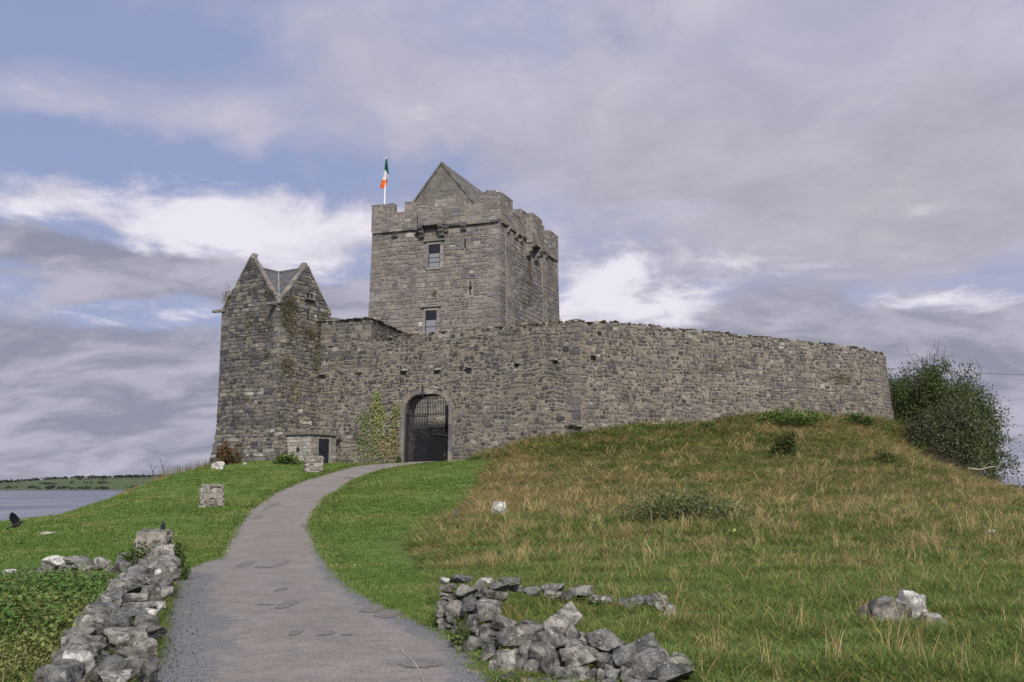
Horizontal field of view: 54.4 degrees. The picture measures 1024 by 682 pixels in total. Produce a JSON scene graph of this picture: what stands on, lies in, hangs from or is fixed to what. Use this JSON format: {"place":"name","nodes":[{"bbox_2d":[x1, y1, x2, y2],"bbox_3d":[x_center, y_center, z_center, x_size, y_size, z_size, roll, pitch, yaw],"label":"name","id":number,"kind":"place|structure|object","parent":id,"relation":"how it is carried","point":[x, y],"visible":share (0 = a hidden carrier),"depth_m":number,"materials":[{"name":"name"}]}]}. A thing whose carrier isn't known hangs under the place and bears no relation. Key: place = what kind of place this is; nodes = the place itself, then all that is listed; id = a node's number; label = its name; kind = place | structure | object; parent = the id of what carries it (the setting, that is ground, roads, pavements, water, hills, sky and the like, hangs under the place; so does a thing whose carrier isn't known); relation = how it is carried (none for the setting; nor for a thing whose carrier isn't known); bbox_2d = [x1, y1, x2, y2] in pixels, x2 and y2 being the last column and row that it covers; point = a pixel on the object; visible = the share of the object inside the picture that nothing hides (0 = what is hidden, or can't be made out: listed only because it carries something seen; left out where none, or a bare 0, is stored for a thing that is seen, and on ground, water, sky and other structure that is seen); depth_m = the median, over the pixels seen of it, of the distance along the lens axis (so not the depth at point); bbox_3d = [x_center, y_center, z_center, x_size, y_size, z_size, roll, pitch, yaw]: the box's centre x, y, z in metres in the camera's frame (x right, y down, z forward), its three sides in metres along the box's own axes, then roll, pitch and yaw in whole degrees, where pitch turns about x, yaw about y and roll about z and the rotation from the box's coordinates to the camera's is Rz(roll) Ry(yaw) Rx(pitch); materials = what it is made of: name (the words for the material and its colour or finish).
{"place":"outdoors","nodes":[
{"label":"outdoors","id":0,"kind":"place"},
{"bbox_2d":[0,490,126,520],"bbox_3d":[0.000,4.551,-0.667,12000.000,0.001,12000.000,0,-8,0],"label":"water","id":1,"kind":"structure","parent":0,"point":[21,504],"depth_m":342.88,"materials":[{"name":"grey liquid"}]},
{"bbox_2d":[135,572,212,681],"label":"gravel","id":2,"kind":"structure","parent":0,"point":[170,641],"depth_m":11.29,"materials":[{"name":"grey gravel"}]},
{"bbox_2d":[139,461,495,681],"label":"path","id":3,"kind":"structure","parent":0,"point":[240,635],"depth_m":11.52,"materials":[{"name":"grey asphalt"}]},
{"bbox_2d":[236,476,443,667],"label":"path patches","id":4,"kind":"object","parent":3,"relation":"on","point":[419,662],"visible":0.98,"depth_m":12.57,"materials":[{"name":"grey asphalt"}]},
{"bbox_2d":[398,640,423,681],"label":"path crack","id":5,"kind":"object","parent":3,"relation":"on","point":[411,658],"visible":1,"depth_m":9.12,"materials":[{"name":"grey asphalt"}]},
{"bbox_2d":[414,396,447,457],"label":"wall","id":6,"kind":"structure","parent":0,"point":[437,424],"depth_m":66.90,"materials":[{"name":"stone"}]},
{"bbox_2d":[445,405,447,431],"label":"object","id":7,"kind":"structure","parent":6,"relation":"in","point":[446,423],"depth_m":66.42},
{"bbox_2d":[0,415,989,681],"bbox_3d":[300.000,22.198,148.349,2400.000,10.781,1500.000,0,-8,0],"label":"ground","id":8,"kind":"structure","parent":0,"point":[400,559],"depth_m":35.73,"materials":[{"name":"green plant"}]},
{"bbox_2d":[6,512,23,528],"bbox_3d":[-12.836,4.626,25.630,0.413,0.441,0.364,-6,-10,34],"label":"crow","id":9,"kind":"object","parent":8,"relation":"on","point":[14,518],"visible":1,"depth_m":25.55,"materials":[{"name":"black"}]},
{"bbox_2d":[0,563,128,681],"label":"nettle bed","id":10,"kind":"object","parent":8,"relation":"on","point":[29,602],"visible":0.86,"depth_m":9.81,"materials":[{"name":"green plant"}]},
{"bbox_2d":[3,551,137,574],"bbox_3d":[-8.165,4.123,18.261,2.524,0.503,1.841,2,-8,-11],"label":"ruined stone row","id":11,"kind":"object","parent":8,"relation":"on","point":[53,561],"visible":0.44,"depth_m":18.25,"materials":[{"name":"stone"}]},
{"bbox_2d":[33,542,180,681],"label":"dry stone wall","id":12,"kind":"structure","parent":8,"relation":"on","point":[106,619],"depth_m":8.78,"materials":[{"name":"stone"}]},
{"bbox_2d":[117,486,138,495],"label":"dry weed","id":13,"kind":"object","parent":8,"relation":"on","point":[128,491],"visible":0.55,"depth_m":52.28,"materials":[{"name":"beige plant"}]},
{"bbox_2d":[113,543,151,565],"bbox_3d":[-7.013,4.103,18.572,0.859,0.664,0.710,0,-8,0],"label":"dock weed","id":14,"kind":"object","parent":8,"relation":"on","point":[136,553],"visible":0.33,"depth_m":18.58,"materials":[{"name":"green plant"}]},
{"bbox_2d":[134,528,173,554],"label":"stone pillar","id":15,"kind":"structure","parent":8,"relation":"on","point":[151,538],"depth_m":19.01,"materials":[{"name":"grey stone"}]},
{"bbox_2d":[161,521,165,529],"bbox_3d":[-6.772,3.641,19.312,0.093,0.150,0.391,3,19,-20],"label":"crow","id":16,"kind":"object","parent":15,"relation":"on","point":[163,525],"visible":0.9,"depth_m":19.30,"materials":[{"name":"black"}]},
{"bbox_2d":[145,464,188,481],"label":"dry weed","id":17,"kind":"object","parent":8,"relation":"on","point":[167,474],"visible":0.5,"depth_m":59.33,"materials":[{"name":"beige plant"}]},
{"bbox_2d":[174,539,191,580],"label":"dock weed","id":18,"kind":"object","parent":8,"relation":"on","point":[181,566],"visible":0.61,"depth_m":17.22,"materials":[{"name":"green plant"}]},
{"bbox_2d":[178,461,207,472],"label":"dry weed","id":19,"kind":"object","parent":8,"relation":"on","point":[197,465],"visible":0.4,"depth_m":61.46,"materials":[{"name":"beige plant"}]},
{"bbox_2d":[198,484,224,507],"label":"stone block","id":20,"kind":"structure","parent":8,"relation":"on","point":[210,495],"depth_m":37.31,"materials":[{"name":"grey stone"}]},
{"bbox_2d":[215,461,224,469],"bbox_3d":[-16.300,7.043,55.624,0.526,0.663,0.394,1,-14,-5],"label":"boulder","id":21,"kind":"object","parent":8,"relation":"on","point":[219,465],"visible":0.87,"depth_m":55.49,"materials":[{"name":"white stone"}]},
{"bbox_2d":[216,439,246,464],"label":"rose shrub","id":22,"kind":"object","parent":8,"relation":"on","point":[224,455],"visible":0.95,"depth_m":58.28,"materials":[{"name":"brown plant"}]},
{"bbox_2d":[209,253,338,465],"bbox_3d":[-15.133,2.122,63.552,6.142,15.044,5.839,-6,-10,34],"label":"gabled turret","id":23,"kind":"object","parent":8,"relation":"on","point":[264,419],"visible":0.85,"depth_m":61.89,"materials":[{"name":"stone"}]},
{"bbox_2d":[221,285,232,309],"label":"wall plant","id":24,"kind":"object","parent":23,"relation":"attached to","point":[228,296],"depth_m":63.24,"materials":[{"name":"grey plant"}]},
{"bbox_2d":[242,312,259,334],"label":"wall plant","id":25,"kind":"object","parent":23,"relation":"attached to","point":[249,321],"depth_m":61.96,"materials":[{"name":"green plant"}]},
{"bbox_2d":[259,317,274,334],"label":"wall plant","id":26,"kind":"object","parent":23,"relation":"attached to","point":[266,325],"depth_m":61.04,"materials":[{"name":"green plant"}]},
{"bbox_2d":[279,297,296,329],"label":"wall plant","id":27,"kind":"object","parent":23,"relation":"attached to","point":[287,315],"depth_m":61.26,"materials":[{"name":"green plant"}]},
{"bbox_2d":[279,354,296,380],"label":"wall plant","id":28,"kind":"object","parent":23,"relation":"attached to","point":[288,365],"depth_m":61.02,"materials":[{"name":"green plant"}]},
{"bbox_2d":[276,289,301,315],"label":"wall plant","id":29,"kind":"object","parent":23,"relation":"attached to","point":[288,301],"depth_m":61.58,"materials":[{"name":"green plant"}]},
{"bbox_2d":[289,383,300,402],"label":"wall plant","id":30,"kind":"object","parent":23,"relation":"attached to","point":[295,393],"depth_m":61.41,"materials":[{"name":"green plant"}]},
{"bbox_2d":[284,314,308,348],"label":"wall plant","id":31,"kind":"object","parent":23,"relation":"attached to","point":[295,329],"depth_m":61.78,"materials":[{"name":"green plant"}]},
{"bbox_2d":[297,320,317,345],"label":"wall plant","id":32,"kind":"object","parent":23,"relation":"attached to","point":[310,331],"depth_m":62.91,"materials":[{"name":"green plant"}]},
{"bbox_2d":[311,351,320,379],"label":"wall plant","id":33,"kind":"object","parent":23,"relation":"attached to","point":[316,366],"depth_m":63.30,"materials":[{"name":"green plant"}]},
{"bbox_2d":[306,317,328,376],"bbox_3d":[-12.027,0.100,63.840,0.463,4.526,2.940,-5,-10,31],"label":"wall plant","id":34,"kind":"object","parent":23,"relation":"attached to","point":[318,344],"depth_m":63.44,"materials":[{"name":"green plant"}]},
{"bbox_2d":[269,452,302,464],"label":"leafy weed","id":35,"kind":"object","parent":8,"relation":"on","point":[287,459],"visible":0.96,"depth_m":57.71,"materials":[{"name":"green plant"}]},
{"bbox_2d":[285,432,341,462],"bbox_3d":[-12.185,7.090,60.870,2.199,2.836,2.740,-5,-10,32],"label":"stone lean to","id":36,"kind":"object","parent":8,"relation":"on","point":[302,445],"visible":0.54,"depth_m":60.09,"materials":[{"name":"grey stone"}]},
{"bbox_2d":[317,436,330,462],"bbox_3d":[-11.417,6.678,60.314,0.070,1.755,1.140,-5,-10,32],"label":"door","id":37,"kind":"structure","parent":36,"relation":"in","point":[323,445],"depth_m":60.39,"materials":[{"name":"wood"}]},
{"bbox_2d":[303,456,323,472],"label":"stone block","id":38,"kind":"structure","parent":8,"relation":"on","point":[313,464],"depth_m":53.01,"materials":[{"name":"grey stone"}]},
{"bbox_2d":[318,317,407,379],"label":"parapet range","id":39,"kind":"structure","parent":8,"relation":"on","point":[357,332],"depth_m":62.91,"materials":[{"name":"stone"}]},
{"bbox_2d":[393,456,400,462],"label":"leafy weed","id":40,"kind":"object","parent":8,"relation":"on","point":[398,458],"visible":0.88,"depth_m":59.05,"materials":[{"name":"green plant"}]},
{"bbox_2d":[449,617,471,647],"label":"dock weed","id":41,"kind":"object","parent":8,"relation":"on","point":[461,636],"visible":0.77,"depth_m":9.81,"materials":[{"name":"green plant"}]},
{"bbox_2d":[368,161,559,334],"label":"tower house","id":42,"kind":"structure","parent":8,"relation":"on","point":[476,256],"depth_m":73.61,"materials":[{"name":"stone"}]},
{"bbox_2d":[380,156,388,203],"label":"flagpole","id":43,"kind":"object","parent":42,"relation":"on","point":[384,179],"visible":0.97,"depth_m":76.60,"materials":[{"name":"metal"}]},
{"bbox_2d":[420,304,441,333],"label":"window","id":44,"kind":"structure","parent":42,"relation":"in","point":[430,317],"depth_m":72.68,"materials":[{"name":"stone"}]},
{"bbox_2d":[424,238,444,269],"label":"window","id":45,"kind":"structure","parent":42,"relation":"in","point":[434,247],"depth_m":73.41,"materials":[{"name":"stone"}]},
{"bbox_2d":[528,255,530,285],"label":"side window","id":46,"kind":"structure","parent":42,"relation":"in","point":[529,258],"depth_m":77.72,"materials":[{"name":"grey stone"}]},
{"bbox_2d":[491,501,506,514],"bbox_3d":[-0.419,5.455,31.487,0.483,0.754,0.362,-3,-9,17],"label":"boulder","id":47,"kind":"object","parent":8,"relation":"on","point":[498,505],"visible":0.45,"depth_m":31.48,"materials":[{"name":"white stone"}]},
{"bbox_2d":[1,405,1023,681],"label":"rough grass","id":48,"kind":"structure","parent":8,"relation":"on","point":[527,463],"depth_m":34.36,"materials":[{"name":"green plant"}]},
{"bbox_2d":[544,463,562,471],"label":"weed clump","id":49,"kind":"object","parent":8,"relation":"on","point":[554,465],"visible":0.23,"depth_m":45.43,"materials":[{"name":"green plant"}]},
{"bbox_2d":[435,574,699,681],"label":"dry stone wall","id":50,"kind":"structure","parent":8,"relation":"on","point":[554,643],"depth_m":8.68,"materials":[{"name":"stone"}]},
{"bbox_2d":[522,583,676,616],"bbox_3d":[1.167,3.170,12.221,1.936,0.322,0.914,-4,-9,24],"label":"ruined stone row","id":51,"kind":"object","parent":8,"relation":"on","point":[578,591],"visible":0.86,"depth_m":12.32,"materials":[{"name":"stone"}]},
{"bbox_2d":[316,319,893,462],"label":"curtain wall","id":52,"kind":"structure","parent":8,"relation":"on","point":[490,385],"depth_m":59.92,"materials":[{"name":"stone"}]},
{"bbox_2d":[353,388,400,462],"bbox_3d":[-8.410,5.259,61.099,3.737,4.800,0.344,-4,-9,24],"label":"climbing ivy","id":53,"kind":"object","parent":52,"relation":"attached to","point":[376,403],"visible":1,"depth_m":60.93,"materials":[{"name":"green plant"}]},
{"bbox_2d":[371,333,428,338],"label":"wall plant","id":54,"kind":"object","parent":52,"relation":"attached to","point":[395,336],"depth_m":61.23,"materials":[{"name":"green plant"}]},
{"bbox_2d":[497,319,577,326],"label":"wall plant","id":55,"kind":"object","parent":52,"relation":"attached to","point":[542,322],"depth_m":57.49,"materials":[{"name":"green plant"}]},
{"bbox_2d":[827,370,854,384],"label":"wall plant","id":56,"kind":"object","parent":52,"relation":"attached to","point":[842,378],"depth_m":65.89,"materials":[{"name":"green plant"}]},
{"bbox_2d":[612,481,756,521],"bbox_3d":[4.867,4.686,28.360,4.378,1.389,2.326,0,-8,0],"label":"gorse scrub","id":57,"kind":"object","parent":8,"relation":"on","point":[683,506],"visible":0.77,"depth_m":28.05,"materials":[{"name":"green plant"}]},
{"bbox_2d":[697,421,716,430],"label":"bramble","id":58,"kind":"object","parent":8,"relation":"on","point":[707,425],"visible":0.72,"depth_m":57.72,"materials":[{"name":"green plant"}]},
{"bbox_2d":[769,429,800,456],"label":"bracken clump","id":59,"kind":"object","parent":8,"relation":"on","point":[786,444],"visible":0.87,"depth_m":49.93,"materials":[{"name":"green plant"}]},
{"bbox_2d":[741,402,831,427],"bbox_3d":[16.124,4.471,59.654,5.782,1.607,4.120,-4,-9,24],"label":"bramble","id":60,"kind":"object","parent":8,"relation":"on","point":[792,419],"visible":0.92,"depth_m":58.72,"materials":[{"name":"green plant"}]},
{"bbox_2d":[839,412,876,428],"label":"bramble","id":61,"kind":"object","parent":8,"relation":"on","point":[854,416],"visible":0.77,"depth_m":63.13,"materials":[{"name":"green plant"}]},
{"bbox_2d":[859,595,911,623],"bbox_3d":[4.045,3.005,10.758,0.599,0.470,0.449,2,-8,-14],"label":"boulder","id":62,"kind":"object","parent":8,"relation":"on","point":[880,604],"visible":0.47,"depth_m":10.62,"materials":[{"name":"stone"}]},
{"bbox_2d":[872,447,900,464],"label":"bracken clump","id":63,"kind":"object","parent":8,"relation":"on","point":[884,456],"visible":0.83,"depth_m":48.88,"materials":[{"name":"green plant"}]},
{"bbox_2d":[896,589,927,619],"bbox_3d":[4.419,3.038,11.084,0.360,0.512,0.270,20,-7,-11],"label":"boulder","id":64,"kind":"object","parent":8,"relation":"on","point":[917,604],"visible":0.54,"depth_m":11.01,"materials":[{"name":"white stone"}]},
{"bbox_2d":[895,411,928,445],"bbox_3d":[25.820,5.688,64.141,2.880,2.423,2.144,4,-9,-23],"label":"scrub bush","id":65,"kind":"object","parent":8,"relation":"on","point":[911,429],"visible":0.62,"depth_m":63.96,"materials":[{"name":"green plant"}]},
{"bbox_2d":[919,430,936,455],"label":"elder bush","id":66,"kind":"object","parent":8,"relation":"on","point":[926,444],"visible":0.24,"depth_m":62.15,"materials":[{"name":"green plant"}]},
{"bbox_2d":[917,611,946,624],"bbox_3d":[4.463,3.024,10.627,0.345,0.281,0.259,-2,-11,14],"label":"boulder","id":67,"kind":"object","parent":8,"relation":"on","point":[934,616],"visible":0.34,"depth_m":10.55,"materials":[{"name":"stone"}]},
{"bbox_2d":[918,438,963,468],"bbox_3d":[25.803,6.818,60.332,2.728,2.276,2.093,0,-8,0],"label":"dead scrub","id":68,"kind":"object","parent":8,"relation":"on","point":[932,456],"visible":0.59,"depth_m":60.10,"materials":[{"name":"brown plant"}]},
{"bbox_2d":[902,378,1005,472],"bbox_3d":[27.760,5.803,62.820,6.584,6.746,4.939,0,-8,0],"label":"thorn bush","id":69,"kind":"object","parent":8,"relation":"on","point":[954,433],"visible":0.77,"depth_m":62.00,"materials":[{"name":"green plant"}]},
{"bbox_2d":[888,342,1023,487],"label":"hawthorn tree","id":70,"kind":"object","parent":8,"relation":"on","point":[902,397],"visible":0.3,"depth_m":70.07,"materials":[{"name":"green plant"}]},
{"bbox_2d":[969,461,997,469],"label":"dead branch","id":71,"kind":"object","parent":8,"relation":"on","point":[983,468],"visible":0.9,"depth_m":59.84,"materials":[{"name":"grey wood"}]},
{"bbox_2d":[972,468,1001,482],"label":"thorn bush","id":72,"kind":"object","parent":8,"relation":"on","point":[991,475],"visible":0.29,"depth_m":61.27,"materials":[{"name":"green plant"}]},
{"bbox_2d":[0,476,1023,490],"bbox_3d":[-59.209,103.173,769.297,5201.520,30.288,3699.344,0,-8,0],"label":"hills","id":73,"kind":"structure","parent":0,"point":[118,484],"depth_m":1487.16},
{"bbox_2d":[0,474,1023,489],"bbox_3d":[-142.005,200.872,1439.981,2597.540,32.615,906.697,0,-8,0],"label":"trees","id":74,"kind":"object","parent":73,"relation":"on","point":[79,477],"visible":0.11,"depth_m":1575.55,"materials":[{"name":"green plant"}]},
{"bbox_2d":[889,368,1016,374],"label":"overhead wire","id":75,"kind":"object","parent":73,"relation":"on","point":[964,372],"visible":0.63,"depth_m":106.93,"materials":[{"name":"black metal"}]},
{"bbox_2d":[0,0,1023,485],"label":"sky","id":76,"kind":"structure","parent":0,"point":[841,172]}
]}

